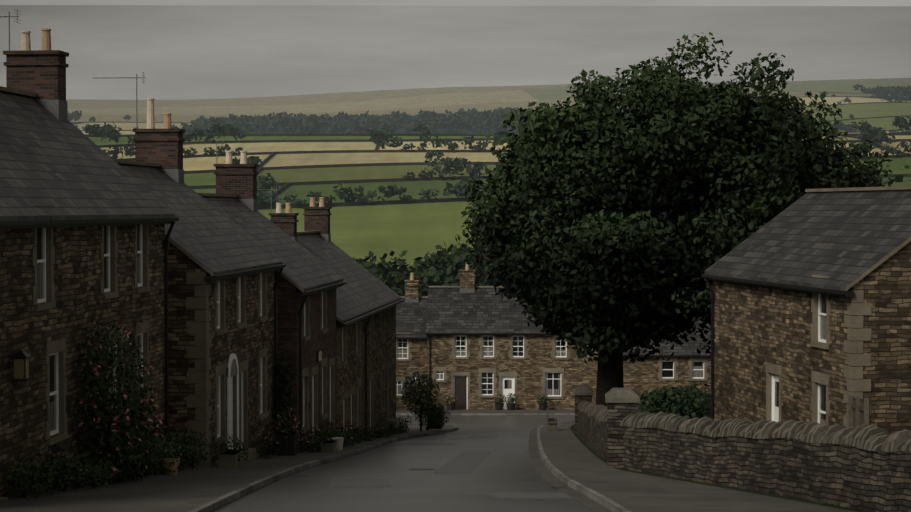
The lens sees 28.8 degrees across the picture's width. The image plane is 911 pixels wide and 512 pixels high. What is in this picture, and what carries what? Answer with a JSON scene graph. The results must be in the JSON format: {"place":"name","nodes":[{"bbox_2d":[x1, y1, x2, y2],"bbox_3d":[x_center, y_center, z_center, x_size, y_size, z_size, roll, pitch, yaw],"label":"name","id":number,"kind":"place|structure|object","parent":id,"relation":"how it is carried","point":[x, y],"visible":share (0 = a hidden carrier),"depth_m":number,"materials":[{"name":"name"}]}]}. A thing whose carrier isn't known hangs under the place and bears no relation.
{"place":"outdoors","nodes":[
{"label":"outdoors","id":0,"kind":"place"},
{"bbox_2d":[0,409,870,511],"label":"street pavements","id":1,"kind":"structure","parent":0,"point":[489,460],"depth_m":36.72,"materials":[{"name":"grey asphalt"}]},
{"bbox_2d":[0,10,178,500],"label":"house","id":2,"kind":"structure","parent":1,"relation":"on","point":[84,240],"depth_m":36.21,"materials":[{"name":"stone"}]},
{"bbox_2d":[105,72,285,466],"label":"house","id":3,"kind":"structure","parent":1,"relation":"on","point":[222,319],"depth_m":46.41,"materials":[{"name":"stone"}]},
{"bbox_2d":[183,140,345,452],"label":"house","id":4,"kind":"structure","parent":1,"relation":"on","point":[309,283],"depth_m":55.54,"materials":[{"name":"brown stone"}]},
{"bbox_2d":[257,185,403,439],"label":"house","id":5,"kind":"structure","parent":1,"relation":"on","point":[367,301],"depth_m":68.11,"materials":[{"name":"stone"}]},
{"bbox_2d":[1,321,710,497],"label":"planting and street furniture","id":6,"kind":"object","parent":1,"relation":"on","point":[123,461],"depth_m":36.78,"materials":[{"name":"green plant"}]},
{"bbox_2d":[425,262,598,409],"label":"house","id":7,"kind":"structure","parent":1,"relation":"on","point":[485,344],"depth_m":106.39,"materials":[{"name":"stone"}]},
{"bbox_2d":[701,186,910,433],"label":"house","id":8,"kind":"structure","parent":1,"relation":"on","point":[810,295],"depth_m":45.24,"materials":[{"name":"stone"}]},
{"bbox_2d":[0,0,910,99],"label":"sky","id":9,"kind":"structure","parent":0,"point":[185,49],"materials":[{"name":"grey"}]},
{"bbox_2d":[66,78,910,275],"bbox_3d":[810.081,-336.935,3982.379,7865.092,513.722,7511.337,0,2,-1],"label":"fields","id":10,"kind":"structure","parent":0,"point":[414,230],"depth_m":914.89,"materials":[{"name":"green plant"}]},
{"bbox_2d":[68,84,910,207],"bbox_3d":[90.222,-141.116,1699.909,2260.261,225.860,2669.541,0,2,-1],"label":"hedgerow trees","id":11,"kind":"object","parent":10,"relation":"on","point":[426,123],"depth_m":1024.72,"materials":[{"name":"green plant"}]},
{"bbox_2d":[71,92,910,209],"bbox_3d":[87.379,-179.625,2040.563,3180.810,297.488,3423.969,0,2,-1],"label":"hedgerows","id":12,"kind":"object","parent":10,"relation":"on","point":[851,134],"depth_m":848.85,"materials":[{"name":"green plant"}]},
{"bbox_3d":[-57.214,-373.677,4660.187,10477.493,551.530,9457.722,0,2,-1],"label":"terrain","id":13,"kind":"structure","parent":0,"visible":0},
{"bbox_2d":[396,273,428,408],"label":"house","id":14,"kind":"structure","parent":13,"relation":"on","point":[412,338],"depth_m":106.82,"materials":[{"name":"brown stone"}]},
{"bbox_2d":[353,151,910,295],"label":"valley trees","id":15,"kind":"object","parent":13,"relation":"on","point":[443,267],"depth_m":147.72,"materials":[{"name":"green plant"}]},
{"bbox_2d":[623,318,710,396],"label":"house","id":16,"kind":"structure","parent":13,"relation":"on","point":[686,364],"depth_m":106.04,"materials":[{"name":"stone"}]},
{"bbox_2d":[455,32,893,405],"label":"tree","id":17,"kind":"object","parent":13,"relation":"on","point":[568,232],"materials":[{"name":"green plant"}]},
{"bbox_2d":[574,383,910,511],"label":"stone wall","id":18,"kind":"structure","parent":13,"relation":"on","point":[859,462],"depth_m":33.64,"materials":[{"name":"grey stone"}]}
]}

